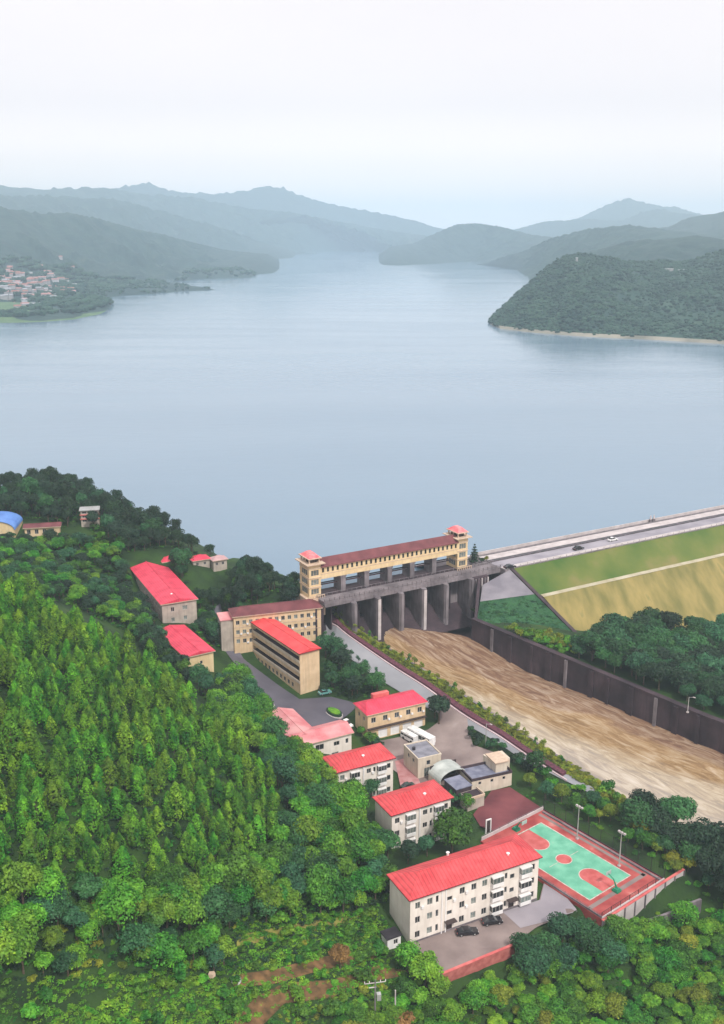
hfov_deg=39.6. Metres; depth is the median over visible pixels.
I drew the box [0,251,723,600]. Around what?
lake water
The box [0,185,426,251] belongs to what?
hills
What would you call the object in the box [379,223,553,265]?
hills
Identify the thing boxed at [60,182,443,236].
distant left mountains
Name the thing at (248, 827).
plantation tree
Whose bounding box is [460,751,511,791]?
storehouse
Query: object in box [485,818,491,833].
gateway
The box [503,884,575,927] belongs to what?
grey forecourt
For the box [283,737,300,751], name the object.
broadleaf tree
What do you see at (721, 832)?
tree
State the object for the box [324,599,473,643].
spillway sill
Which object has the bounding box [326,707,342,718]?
hedge planter
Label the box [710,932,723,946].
wild bush
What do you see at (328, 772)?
broadleaf tree
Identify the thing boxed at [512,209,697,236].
distant right mountains
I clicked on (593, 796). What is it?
broadleaf tree
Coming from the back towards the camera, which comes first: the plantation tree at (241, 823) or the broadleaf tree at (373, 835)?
the broadleaf tree at (373, 835)
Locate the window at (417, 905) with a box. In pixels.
[415,902,419,908]
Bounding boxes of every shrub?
[0,986,7,998]
[20,1002,39,1019]
[36,1004,48,1016]
[40,985,52,1003]
[85,1007,93,1014]
[89,523,99,530]
[97,967,105,974]
[132,973,147,983]
[133,982,148,995]
[139,1009,151,1022]
[150,1010,163,1023]
[155,975,175,988]
[172,961,185,981]
[192,955,205,969]
[201,960,209,969]
[212,1008,226,1023]
[216,986,230,998]
[222,996,240,1015]
[229,974,240,981]
[237,945,245,951]
[249,960,259,968]
[267,910,287,924]
[267,1018,283,1023]
[279,923,295,935]
[289,918,296,923]
[289,982,304,1001]
[291,1006,298,1012]
[295,954,303,962]
[296,1003,311,1016]
[309,943,317,950]
[316,968,326,978]
[320,682,329,689]
[321,999,341,1018]
[323,940,332,948]
[333,1000,353,1015]
[338,990,348,1002]
[343,923,357,936]
[352,968,372,982]
[354,950,367,962]
[361,906,377,916]
[361,915,371,921]
[362,944,375,959]
[363,732,378,744]
[372,737,383,744]
[372,938,385,955]
[382,946,388,953]
[393,1010,415,1023]
[407,1003,421,1011]
[414,977,422,985]
[448,788,460,802]
[467,729,478,739]
[472,738,480,744]
[475,734,483,740]
[489,738,497,746]
[498,742,506,747]
[498,747,508,752]
[508,753,518,759]
[515,757,525,766]
[516,752,525,758]
[521,761,532,769]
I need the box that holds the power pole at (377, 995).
[364,979,385,1013]
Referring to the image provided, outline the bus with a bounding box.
[407,725,435,745]
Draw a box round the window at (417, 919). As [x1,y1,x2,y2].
[415,916,419,922]
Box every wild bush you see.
[330,1013,352,1023]
[342,1019,365,1023]
[345,1005,367,1023]
[360,1010,382,1023]
[367,1001,380,1011]
[372,993,391,1007]
[377,1012,384,1021]
[380,1004,406,1023]
[388,993,409,1010]
[392,976,416,1000]
[408,985,429,1004]
[408,1009,424,1023]
[415,1017,430,1023]
[420,992,446,1013]
[421,1005,437,1017]
[424,1018,438,1023]
[426,975,452,996]
[433,1015,460,1023]
[440,1002,466,1021]
[444,998,457,1007]
[458,987,488,1013]
[465,978,488,999]
[472,1015,481,1023]
[477,976,491,994]
[482,969,495,979]
[482,1006,493,1014]
[486,1013,507,1023]
[487,992,506,1010]
[488,979,507,991]
[489,983,513,1006]
[502,1011,512,1023]
[506,622,517,632]
[506,963,528,980]
[507,972,523,984]
[511,1005,520,1014]
[512,984,520,995]
[513,1015,527,1023]
[515,629,523,635]
[516,992,534,1004]
[517,1002,539,1023]
[518,995,547,1022]
[523,630,533,638]
[526,975,536,984]
[527,626,539,636]
[533,633,542,638]
[536,638,544,643]
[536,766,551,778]
[536,991,549,1003]
[536,1010,553,1023]
[537,983,556,998]
[538,976,550,986]
[542,635,551,643]
[542,958,560,980]
[543,627,552,633]
[543,995,568,1014]
[544,775,553,783]
[545,778,558,785]
[547,635,554,643]
[550,967,573,984]
[550,1010,571,1023]
[554,979,576,999]
[556,632,563,638]
[557,639,566,646]
[557,993,586,1016]
[558,647,565,652]
[562,1007,583,1023]
[563,637,570,643]
[567,960,577,970]
[567,978,577,985]
[568,937,580,949]
[572,985,585,1000]
[574,970,593,987]
[575,784,585,791]
[576,1019,601,1023]
[577,950,592,966]
[581,796,589,804]
[581,948,595,956]
[583,972,602,990]
[583,991,611,1015]
[587,986,609,1000]
[590,1017,604,1023]
[594,785,606,791]
[596,965,605,972]
[598,791,608,798]
[600,779,615,789]
[600,1008,614,1019]
[601,924,618,939]
[605,991,627,1019]
[605,1018,617,1023]
[607,986,615,993]
[610,999,635,1020]
[612,792,621,803]
[614,968,623,977]
[616,797,628,804]
[617,1019,626,1023]
[623,939,639,957]
[623,1008,654,1023]
[627,931,643,943]
[628,922,642,933]
[630,957,636,964]
[630,984,648,997]
[632,975,642,984]
[632,994,645,1006]
[632,1002,640,1010]
[635,961,657,983]
[636,944,650,957]
[637,950,653,964]
[639,918,663,938]
[640,992,661,1009]
[642,933,655,945]
[645,922,670,943]
[649,945,662,964]
[649,980,674,998]
[649,1005,662,1019]
[652,966,673,982]
[653,915,670,926]
[653,945,684,970]
[657,1017,670,1023]
[659,1005,672,1018]
[662,964,688,985]
[662,997,675,1008]
[665,939,696,955]
[666,924,680,939]
[666,982,675,995]
[668,1015,684,1023]
[670,900,699,925]
[671,919,683,927]
[671,950,689,971]
[673,1002,690,1016]
[674,989,690,1003]
[677,980,696,990]
[678,934,698,948]
[679,925,693,935]
[680,977,693,981]
[681,946,702,966]
[681,1003,692,1016]
[682,982,713,1005]
[683,1014,697,1023]
[685,917,697,927]
[689,1013,712,1023]
[690,994,707,1006]
[693,1003,716,1022]
[695,942,701,951]
[696,919,717,936]
[696,934,710,947]
[696,971,717,983]
[698,949,715,964]
[698,981,721,1002]
[704,917,723,934]
[710,909,723,927]
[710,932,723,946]
[710,943,723,956]
[710,964,719,974]
[711,1015,723,1023]
[712,960,723,968]
[713,1009,723,1021]
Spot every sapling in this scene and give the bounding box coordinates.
[419,661,424,673]
[514,722,519,736]
[522,727,528,740]
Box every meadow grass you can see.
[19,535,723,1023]
[48,530,340,1023]
[190,924,719,1023]
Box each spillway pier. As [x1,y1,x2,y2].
[336,601,357,632]
[359,596,380,639]
[383,591,403,630]
[405,587,426,629]
[427,582,448,632]
[457,577,473,626]
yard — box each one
[381,707,491,784]
[473,787,540,830]
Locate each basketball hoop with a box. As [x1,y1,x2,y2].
[512,819,526,831]
[606,870,621,893]
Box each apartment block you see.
[323,743,395,795]
[372,779,453,847]
[386,834,542,942]
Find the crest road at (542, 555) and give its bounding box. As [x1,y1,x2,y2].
[491,516,723,566]
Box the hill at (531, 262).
[478,224,723,280]
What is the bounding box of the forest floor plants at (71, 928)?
[0,504,389,980]
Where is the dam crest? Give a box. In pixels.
[436,508,723,602]
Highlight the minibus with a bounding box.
[400,728,417,742]
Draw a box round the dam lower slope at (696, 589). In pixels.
[544,556,723,630]
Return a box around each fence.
[332,612,566,771]
[481,805,542,840]
[538,874,601,918]
[543,798,665,877]
[602,873,664,918]
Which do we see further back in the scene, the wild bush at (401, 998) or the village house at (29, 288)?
the village house at (29, 288)
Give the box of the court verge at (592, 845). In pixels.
[539,814,644,875]
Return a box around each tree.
[0,473,10,485]
[0,486,9,494]
[0,492,16,511]
[0,503,5,510]
[0,533,13,537]
[0,537,9,543]
[0,546,15,558]
[0,566,10,572]
[0,638,6,662]
[0,644,7,664]
[0,697,12,737]
[0,711,25,757]
[0,735,14,756]
[0,786,11,806]
[0,820,11,855]
[0,830,10,872]
[0,856,14,887]
[0,860,44,904]
[0,873,12,902]
[0,889,20,907]
[0,899,24,923]
[0,920,17,962]
[0,948,9,965]
[1,560,11,565]
[1,653,6,675]
[2,573,13,581]
[2,906,42,933]
[2,928,38,973]
[3,543,12,557]
[3,563,18,572]
[3,812,14,831]
[4,471,15,481]
[4,652,17,680]
[4,661,20,688]
[5,481,16,493]
[5,689,13,706]
[6,755,20,784]
[7,537,15,545]
[7,680,18,706]
[7,778,17,796]
[9,490,27,515]
[9,553,22,560]
[9,643,22,671]
[10,501,26,513]
[10,686,29,716]
[10,706,24,738]
[11,477,23,483]
[11,563,19,572]
[12,473,21,480]
[12,538,28,546]
[12,740,28,764]
[13,500,29,517]
[13,547,25,554]
[13,795,30,822]
[14,662,32,695]
[15,544,27,549]
[15,782,30,808]
[15,815,28,842]
[16,533,32,541]
[16,646,24,660]
[16,655,27,670]
[16,694,36,725]
[16,705,33,740]
[16,773,30,789]
[16,808,29,830]
[17,674,31,702]
[17,753,37,782]
[17,838,40,873]
[18,561,31,568]
[18,657,41,695]
[18,718,40,754]
[19,553,28,561]
[19,565,31,571]
[20,476,39,506]
[21,725,36,750]
[22,574,33,583]
[22,831,42,864]
[22,901,49,935]
[23,727,35,754]
[24,819,39,850]
[24,866,65,903]
[24,888,59,916]
[25,468,40,476]
[25,767,35,789]
[26,494,35,510]
[26,541,39,549]
[27,549,39,558]
[28,769,39,789]
[28,787,46,828]
[29,493,39,513]
[29,572,41,579]
[29,683,46,723]
[30,740,50,775]
[30,776,46,804]
[31,568,43,578]
[32,560,42,564]
[32,579,44,587]
[32,699,43,723]
[33,950,53,976]
[34,475,49,480]
[34,505,41,516]
[35,556,46,560]
[35,654,49,677]
[35,667,43,685]
[36,493,55,518]
[36,535,48,542]
[36,584,49,596]
[36,828,48,860]
[37,754,46,772]
[38,478,50,490]
[38,665,58,692]
[38,925,64,949]
[39,543,47,550]
[39,560,56,571]
[40,495,57,515]
[40,552,54,559]
[41,506,52,521]
[41,548,52,552]
[41,573,58,583]
[41,709,54,733]
[41,779,65,823]
[42,466,57,480]
[42,528,58,540]
[42,672,57,692]
[43,679,52,704]
[43,759,60,783]
[43,810,53,833]
[44,716,58,736]
[44,891,72,925]
[45,584,64,597]
[45,860,68,893]
[46,586,56,597]
[46,880,66,897]
[47,484,60,498]
[47,578,62,595]
[47,830,62,850]
[48,501,62,517]
[48,698,55,715]
[48,823,66,854]
[49,663,56,678]
[49,682,60,706]
[49,744,62,771]
[50,948,80,976]
[51,475,64,482]
[51,537,65,549]
[51,551,58,558]
[51,702,63,722]
[51,845,63,863]
[53,711,63,732]
[53,734,62,751]
[53,821,72,859]
[54,692,69,726]
[54,776,69,808]
[55,558,63,565]
[55,583,64,598]
[55,669,65,690]
[56,806,68,824]
[57,476,73,483]
[57,480,72,495]
[57,549,74,563]
[57,571,73,579]
[57,573,68,581]
[58,532,70,540]
[58,564,72,572]
[58,727,69,746]
[58,771,68,787]
[59,495,77,522]
[59,744,67,763]
[61,509,71,526]
[62,662,80,695]
[62,704,79,732]
[62,757,74,782]
[62,832,77,858]
[62,904,88,939]
[63,579,75,596]
[63,781,74,805]
[63,941,88,970]
[64,538,79,546]
[65,487,78,499]
[65,560,79,569]
[66,730,85,764]
[67,474,77,482]
[67,592,80,602]
[67,682,81,711]
[68,584,89,604]
[68,727,81,747]
[69,750,87,787]
[70,569,77,576]
[70,779,78,797]
[71,532,87,546]
[71,578,80,584]
[72,675,89,704]
[72,819,91,847]
[72,872,105,903]
[73,504,80,513]
[73,552,89,569]
[73,748,87,773]
[74,571,91,583]
[74,859,87,880]
[74,899,93,920]
[74,917,100,944]
[75,745,88,768]
[76,492,87,506]
[76,694,83,710]
[77,591,93,601]
[77,713,92,743]
[78,777,96,810]
[79,560,90,569]
[79,728,99,768]
[79,804,89,828]
[79,830,91,860]
[80,477,94,485]
[80,582,98,592]
[80,704,99,729]
[81,666,98,704]
[81,699,93,717]
[81,795,103,832]
[82,499,95,506]
[82,599,93,612]
[84,484,97,495]
[84,543,92,548]
[84,723,100,755]
[85,510,100,530]
[86,546,97,552]
[86,549,101,562]
[86,840,101,872]
[86,847,103,876]
[87,535,95,542]
[88,576,101,585]
[88,595,99,607]
[88,717,97,735]
[89,488,103,512]
[89,906,108,937]
[90,495,97,503]
[90,572,99,578]
[90,762,96,778]
[90,764,106,790]
[92,567,101,572]
[92,694,110,727]
[92,781,97,794]
[92,881,142,935]
[93,557,108,568]
[93,584,110,593]
[93,733,111,768]
[93,783,110,817]
[93,878,118,904]
[94,592,112,603]
[95,683,108,704]
[96,491,112,512]
[96,604,108,619]
[96,823,106,841]
[97,531,105,539]
[98,544,108,556]
[98,577,109,585]
[98,909,116,935]
[99,838,110,859]
[100,513,114,537]
[100,602,111,615]
[100,716,110,733]
[100,756,122,794]
[101,580,117,585]
[102,729,111,748]
[102,747,113,772]
[102,876,121,889]
[103,500,123,513]
[103,564,111,574]
[105,519,124,536]
[105,608,119,621]
[106,545,120,554]
[106,600,119,608]
[106,683,119,710]
[106,786,124,819]
[107,832,117,848]
[108,512,122,521]
[108,711,121,741]
[109,576,117,582]
[109,742,118,760]
[110,489,122,497]
[110,541,124,554]
[110,573,120,584]
[110,585,118,593]
[110,594,120,599]
[111,555,120,561]
[111,695,129,724]
[111,841,119,861]
[111,846,134,881]
[113,722,127,752]
[113,831,128,852]
[114,495,129,507]
[114,559,129,567]
[114,609,127,622]
[114,922,157,956]
[115,563,130,569]
[115,599,125,609]
[115,721,134,759]
[115,755,132,790]
[116,755,122,776]
[117,790,131,812]
[117,813,135,844]
[118,588,133,598]
[119,527,134,547]
[119,725,137,762]
[120,613,133,628]
[121,505,133,512]
[121,596,134,604]
[121,713,134,734]
[121,803,138,829]
[122,574,131,580]
[122,877,145,894]
[125,601,135,608]
[125,608,138,613]
[125,612,141,625]
[125,813,141,848]
[125,855,141,880]
[127,622,136,629]
[127,763,134,783]
[127,898,149,920]
[128,739,146,767]
[128,765,146,803]
[129,537,139,550]
[129,704,140,722]
[129,721,140,755]
[131,509,139,521]
[131,615,145,627]
[131,767,148,797]
[132,711,145,740]
[132,931,153,959]
[133,628,143,640]
[135,511,150,526]
[135,592,148,602]
[135,741,155,771]
[136,724,156,766]
[137,623,153,637]
[138,536,150,550]
[138,633,160,651]
[138,708,153,742]
[138,783,152,806]
[138,818,148,838]
[139,523,155,538]
[139,609,152,618]
[139,632,155,642]
[139,885,160,909]
[139,931,179,967]
[140,612,152,620]
[140,765,148,784]
[141,527,155,545]
[141,601,152,609]
[141,807,148,820]
[142,743,156,771]
[142,812,154,838]
[142,910,166,926]
[142,922,159,938]
[143,617,152,624]
[144,626,161,636]
[144,827,159,851]
[144,855,160,877]
[144,871,166,888]
[145,768,160,796]
[146,511,154,517]
[146,517,162,540]
[147,505,160,520]
[148,714,165,752]
[148,839,165,870]
[148,892,182,927]
[149,707,164,728]
[150,611,157,620]
[151,726,168,765]
[151,805,164,836]
[152,530,164,545]
[152,880,191,922]
[153,757,168,791]
[155,638,170,655]
[156,511,170,526]
[156,648,169,663]
[157,625,166,635]
[158,749,171,777]
[159,526,171,545]
[159,849,168,866]
[159,863,190,884]
[160,654,173,668]
[160,926,177,937]
[160,946,186,969]
[161,790,176,817]
[163,803,171,819]
[163,836,170,852]
[165,758,177,780]
[165,781,187,822]
[167,884,207,931]
[168,518,181,541]
[168,551,179,574]
[168,725,179,752]
[169,649,176,656]
[170,548,181,564]
[170,548,193,576]
[171,528,185,547]
[171,654,180,669]
[172,723,180,742]
[172,745,188,774]
[174,654,189,669]
[174,822,181,838]
[174,853,185,870]
[174,872,203,893]
[175,564,186,578]
[175,658,190,669]
[175,831,194,863]
[176,746,191,768]
[177,783,191,815]
[177,929,208,960]
[178,764,191,789]
[178,842,188,860]
[179,716,194,751]
[179,721,194,745]
[180,533,190,547]
[182,667,193,678]
[183,778,194,802]
[184,823,199,850]
[185,534,199,553]
[185,790,195,818]
[186,747,197,768]
[186,762,194,777]
[187,771,196,790]
[187,835,203,869]
[187,879,214,897]
[188,622,198,631]
[188,663,209,691]
[190,813,204,837]
[192,587,208,608]
[192,780,207,809]
[192,782,209,817]
[194,617,205,633]
[195,731,210,759]
[195,759,209,784]
[195,779,207,795]
[195,859,201,877]
[195,921,219,948]
[196,596,203,608]
[196,802,210,827]
[196,831,208,853]
[196,839,212,865]
[197,884,232,924]
[198,674,213,691]
[198,861,231,883]
[199,611,211,618]
[201,731,216,756]
[203,915,220,929]
[203,943,224,970]
[204,544,214,556]
[204,621,220,642]
[204,794,212,816]
[205,604,214,610]
[205,612,217,618]
[205,694,226,704]
[205,756,214,769]
[205,767,216,788]
[206,587,219,605]
[206,617,217,627]
[206,688,222,696]
[206,852,215,864]
[207,683,227,695]
[207,832,220,855]
[208,633,219,640]
[208,816,221,840]
[208,873,233,892]
[209,749,220,768]
[210,778,225,806]
[210,935,236,964]
[212,691,225,698]
[213,809,225,833]
[213,847,254,887]
[214,672,225,677]
[214,699,234,713]
[214,709,230,722]
[215,677,224,685]
[215,819,232,848]
[216,845,227,860]
[219,783,230,805]
[219,902,240,927]
[220,586,230,606]
[220,676,237,690]
[220,749,233,775]
[220,782,235,812]
[221,800,235,830]
[222,661,244,672]
[223,594,240,607]
[223,680,243,695]
[223,754,231,771]
[224,568,235,579]
[224,673,244,681]
[226,690,234,697]
[226,693,248,713]
[226,712,253,733]
[226,873,244,900]
[227,757,244,784]
[227,779,236,801]
[228,880,254,906]
[229,596,239,604]
[229,791,246,823]
[230,754,245,782]
[230,827,244,850]
[231,669,248,678]
[234,777,244,793]
[234,812,245,833]
[235,557,248,567]
[235,565,251,576]
[235,600,247,606]
[236,792,246,813]
[237,844,247,854]
[238,678,260,696]
[238,901,250,915]
[239,663,252,675]
[240,554,252,563]
[240,751,254,780]
[240,855,261,878]
[241,693,258,713]
[242,575,259,600]
[242,713,262,722]
[242,788,253,806]
[243,774,256,792]
[243,823,255,852]
[244,780,254,796]
[244,804,253,828]
[245,556,267,573]
[245,720,262,734]
[245,867,274,897]
[246,711,262,721]
[246,823,256,848]
[247,731,268,751]
[248,851,262,865]
[249,799,265,834]
[249,842,273,860]
[250,814,265,846]
[252,587,262,603]
[252,765,261,784]
[252,895,277,921]
[253,692,272,702]
[253,706,263,715]
[253,769,266,788]
[254,568,266,583]
[254,883,283,909]
[255,574,265,587]
[255,698,277,713]
[257,748,270,758]
[257,783,267,809]
[258,735,279,750]
[259,571,277,591]
[259,716,289,748]
[259,795,268,817]
[260,855,279,876]
[261,756,273,767]
[262,711,278,719]
[263,747,279,758]
[263,759,286,788]
[264,562,273,583]
[264,810,279,837]
[266,755,299,787]
[266,792,280,814]
[266,869,276,885]
[266,884,289,913]
[267,785,276,805]
[268,824,289,842]
[268,839,294,865]
[270,877,291,889]
[272,734,287,746]
[272,809,299,840]
[275,792,279,805]
[276,783,298,807]
[277,575,288,585]
[277,587,300,600]
[278,845,305,869]
[278,860,304,879]
[282,888,303,916]
[283,579,297,600]
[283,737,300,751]
[284,819,310,845]
[286,571,299,584]
[286,735,303,743]
[288,794,311,812]
[289,780,304,786]
[289,872,308,900]
[290,815,323,845]
[291,743,307,753]
[291,763,318,783]
[292,759,304,768]
[292,786,307,797]
[295,844,306,868]
[299,747,323,765]
[299,805,316,816]
[301,782,336,806]
[301,848,340,872]
[302,821,335,846]
[303,778,317,786]
[303,845,323,869]
[304,774,320,783]
[304,862,340,904]
[305,742,313,750]
[306,882,332,912]
[307,761,320,774]
[313,829,348,854]
[314,634,331,657]
[314,760,330,772]
[314,806,332,824]
[318,766,338,779]
[320,660,337,672]
[320,777,333,784]
[320,786,348,806]
[320,817,342,831]
[321,860,340,874]
[323,802,342,821]
[324,671,337,686]
[325,636,345,650]
[325,672,339,687]
[325,897,341,910]
[326,875,362,912]
[328,779,343,788]
[328,943,349,968]
[329,837,348,855]
[331,647,340,664]
[331,648,351,671]
[332,646,353,662]
[334,837,354,856]
[335,854,358,876]
[336,809,345,832]
[337,664,360,680]
[338,808,369,833]
[342,780,369,801]
[343,675,360,697]
[343,794,369,809]
[344,777,363,786]
[344,823,370,857]
[346,661,357,667]
[348,866,378,891]
[349,675,366,693]
[349,837,376,866]
[349,888,366,909]
[354,660,370,675]
[357,726,364,732]
[359,831,376,841]
[363,779,379,798]
[363,853,388,865]
[365,671,385,691]
[365,676,378,691]
[365,858,383,877]
[366,838,385,858]
[368,826,385,841]
[369,821,381,831]
[369,875,385,899]
[378,863,397,891]
[379,829,401,856]
[393,939,421,974]
[399,839,420,863]
[407,950,443,987]
[417,835,435,856]
[427,695,439,717]
[429,694,450,723]
[432,807,475,853]
[459,793,475,809]
[469,544,479,562]
[509,932,538,952]
[512,947,538,975]
[515,942,551,981]
[522,772,536,785]
[525,748,546,775]
[533,930,560,950]
[535,938,556,962]
[538,780,554,799]
[546,911,579,941]
[552,783,570,801]
[552,945,571,973]
[555,942,578,969]
[568,795,582,811]
[569,634,591,654]
[570,916,597,938]
[571,642,587,657]
[574,930,602,955]
[580,629,607,660]
[582,803,596,821]
[585,790,601,805]
[589,924,613,949]
[590,620,608,630]
[591,625,607,634]
[594,947,620,972]
[595,647,613,667]
[595,809,605,822]
[596,798,610,808]
[596,937,628,967]
[599,612,626,628]
[601,635,611,662]
[602,623,626,638]
[603,803,619,820]
[604,638,638,668]
[604,914,631,940]
[606,653,623,673]
[612,636,636,647]
[619,796,656,827]
[621,827,634,842]
[622,621,645,638]
[622,629,635,637]
[622,647,644,675]
[625,650,652,679]
[628,612,653,625]
[628,788,660,807]
[629,820,651,832]
[632,660,656,684]
[634,606,661,618]
[634,826,649,845]
[634,831,652,849]
[636,631,663,646]
[637,643,654,651]
[645,617,668,629]
[646,626,671,637]
[648,661,671,689]
[648,805,676,834]
[650,830,661,848]
[651,842,663,854]
[653,645,672,659]
[653,658,665,663]
[655,834,675,852]
[657,796,681,820]
[658,634,677,646]
[658,825,683,850]
[659,610,683,629]
[659,634,670,648]
[660,795,697,822]
[661,646,678,657]
[662,849,681,862]
[667,667,695,692]
[669,859,683,872]
[670,646,687,654]
[670,652,695,664]
[672,633,694,650]
[672,822,693,845]
[676,660,698,673]
[677,630,700,638]
[677,839,702,867]
[679,683,696,700]
[679,817,722,848]
[681,854,696,871]
[683,615,706,627]
[685,623,704,631]
[685,650,697,657]
[687,631,710,650]
[692,678,701,693]
[693,630,711,640]
[693,648,723,658]
[694,694,713,709]
[695,652,723,672]
[695,842,723,885]
[696,671,715,680]
[696,672,716,694]
[700,665,718,672]
[700,675,723,698]
[700,690,715,698]
[700,872,715,888]
[701,619,715,629]
[703,622,723,640]
[707,837,723,852]
[709,821,723,848]
[714,669,723,678]
[715,613,723,623]
[716,695,723,705]
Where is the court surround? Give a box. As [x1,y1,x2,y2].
[480,810,664,926]
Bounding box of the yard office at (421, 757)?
[403,739,441,777]
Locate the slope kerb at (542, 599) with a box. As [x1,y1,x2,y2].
[510,568,576,631]
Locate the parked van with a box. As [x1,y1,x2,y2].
[343,718,353,726]
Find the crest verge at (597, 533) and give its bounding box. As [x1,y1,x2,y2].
[477,508,723,556]
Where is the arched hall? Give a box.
[0,511,22,536]
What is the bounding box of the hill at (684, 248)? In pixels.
[586,235,723,260]
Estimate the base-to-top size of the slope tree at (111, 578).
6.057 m
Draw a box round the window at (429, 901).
[427,898,431,904]
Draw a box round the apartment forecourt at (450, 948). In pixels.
[415,884,573,974]
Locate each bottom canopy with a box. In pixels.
[715,910,723,977]
[717,904,723,995]
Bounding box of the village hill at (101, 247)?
[0,206,278,320]
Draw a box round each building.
[23,522,61,536]
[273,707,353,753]
[353,690,427,740]
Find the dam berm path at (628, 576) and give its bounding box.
[541,553,723,596]
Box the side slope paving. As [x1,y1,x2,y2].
[480,570,533,600]
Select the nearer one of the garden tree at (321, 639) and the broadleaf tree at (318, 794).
the broadleaf tree at (318, 794)
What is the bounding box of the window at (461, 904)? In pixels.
[459,901,463,907]
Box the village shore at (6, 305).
[0,302,106,322]
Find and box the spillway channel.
[384,628,723,825]
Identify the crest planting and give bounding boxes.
[486,513,723,561]
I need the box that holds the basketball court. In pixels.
[517,822,630,899]
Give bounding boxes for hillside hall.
[130,561,197,623]
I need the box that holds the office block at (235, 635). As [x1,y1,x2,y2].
[216,599,322,652]
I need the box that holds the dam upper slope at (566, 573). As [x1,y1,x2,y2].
[514,525,723,595]
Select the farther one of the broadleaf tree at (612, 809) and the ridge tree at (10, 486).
the ridge tree at (10, 486)
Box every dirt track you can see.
[234,953,378,985]
[234,965,406,1023]
[237,916,360,945]
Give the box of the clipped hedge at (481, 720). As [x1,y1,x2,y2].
[332,614,565,775]
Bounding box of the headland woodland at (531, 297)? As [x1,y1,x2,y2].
[488,248,723,340]
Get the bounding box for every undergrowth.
[6,555,718,1022]
[27,898,721,1022]
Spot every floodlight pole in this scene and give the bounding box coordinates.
[575,804,583,839]
[617,830,625,866]
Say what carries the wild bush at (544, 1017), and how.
on the ground at (206, 579)
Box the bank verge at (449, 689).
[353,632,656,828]
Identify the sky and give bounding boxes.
[0,0,723,229]
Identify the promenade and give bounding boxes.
[324,625,594,790]
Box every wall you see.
[357,628,619,794]
[443,943,514,980]
[471,618,723,753]
[474,579,480,617]
[601,868,684,926]
[645,898,701,923]
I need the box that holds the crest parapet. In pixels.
[477,505,723,554]
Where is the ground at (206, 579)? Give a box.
[0,491,723,1023]
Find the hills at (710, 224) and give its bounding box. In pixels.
[659,211,723,235]
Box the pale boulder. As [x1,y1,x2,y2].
[208,971,215,979]
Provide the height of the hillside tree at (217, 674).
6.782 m
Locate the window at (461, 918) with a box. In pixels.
[459,915,463,921]
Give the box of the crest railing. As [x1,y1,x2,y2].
[513,522,723,565]
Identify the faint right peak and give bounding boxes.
[572,198,702,220]
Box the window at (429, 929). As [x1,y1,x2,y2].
[427,926,431,933]
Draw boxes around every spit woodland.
[86,281,209,296]
[175,266,255,280]
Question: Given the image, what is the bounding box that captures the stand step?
[542,811,659,879]
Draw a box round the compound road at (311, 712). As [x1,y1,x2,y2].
[214,604,354,726]
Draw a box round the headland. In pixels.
[523,252,723,339]
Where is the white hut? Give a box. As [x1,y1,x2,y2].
[380,926,401,948]
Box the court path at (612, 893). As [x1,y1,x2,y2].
[588,873,646,908]
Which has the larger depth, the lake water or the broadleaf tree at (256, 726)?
the lake water
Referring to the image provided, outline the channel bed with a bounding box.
[447,627,471,638]
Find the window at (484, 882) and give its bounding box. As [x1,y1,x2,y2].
[482,879,486,886]
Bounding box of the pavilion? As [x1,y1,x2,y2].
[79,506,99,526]
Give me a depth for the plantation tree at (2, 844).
178.55 m
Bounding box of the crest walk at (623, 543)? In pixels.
[500,522,723,569]
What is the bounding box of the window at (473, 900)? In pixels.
[471,897,475,903]
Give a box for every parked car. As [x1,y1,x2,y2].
[318,689,331,695]
[400,781,414,787]
[456,925,478,936]
[481,915,502,926]
[503,564,515,568]
[572,545,583,550]
[607,537,617,541]
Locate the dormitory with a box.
[250,618,321,694]
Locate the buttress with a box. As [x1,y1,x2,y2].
[474,579,476,615]
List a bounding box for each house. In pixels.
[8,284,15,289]
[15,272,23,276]
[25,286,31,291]
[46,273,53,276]
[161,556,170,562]
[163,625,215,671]
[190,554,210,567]
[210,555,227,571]
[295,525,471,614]
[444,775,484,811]
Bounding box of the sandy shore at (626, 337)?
[490,323,723,343]
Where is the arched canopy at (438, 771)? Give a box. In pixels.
[428,759,465,784]
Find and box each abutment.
[315,606,323,636]
[472,574,488,616]
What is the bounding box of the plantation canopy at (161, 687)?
[0,571,276,812]
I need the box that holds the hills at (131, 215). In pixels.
[0,194,295,258]
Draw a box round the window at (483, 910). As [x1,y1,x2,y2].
[481,907,485,914]
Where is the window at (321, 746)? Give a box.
[316,744,323,749]
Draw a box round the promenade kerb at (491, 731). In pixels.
[332,623,566,781]
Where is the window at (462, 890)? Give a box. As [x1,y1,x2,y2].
[460,887,464,893]
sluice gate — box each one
[321,605,334,629]
[356,601,359,627]
[381,596,382,623]
[448,582,450,608]
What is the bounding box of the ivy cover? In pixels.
[478,597,570,630]
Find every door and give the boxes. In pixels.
[378,728,386,736]
[391,725,398,734]
[403,722,410,728]
[414,719,422,726]
[424,767,429,776]
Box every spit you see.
[91,283,213,296]
[173,269,258,281]
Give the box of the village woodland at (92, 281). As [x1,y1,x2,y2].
[0,254,165,316]
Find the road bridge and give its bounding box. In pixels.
[317,560,502,607]
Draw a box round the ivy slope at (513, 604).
[477,594,569,629]
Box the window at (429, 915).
[427,912,431,918]

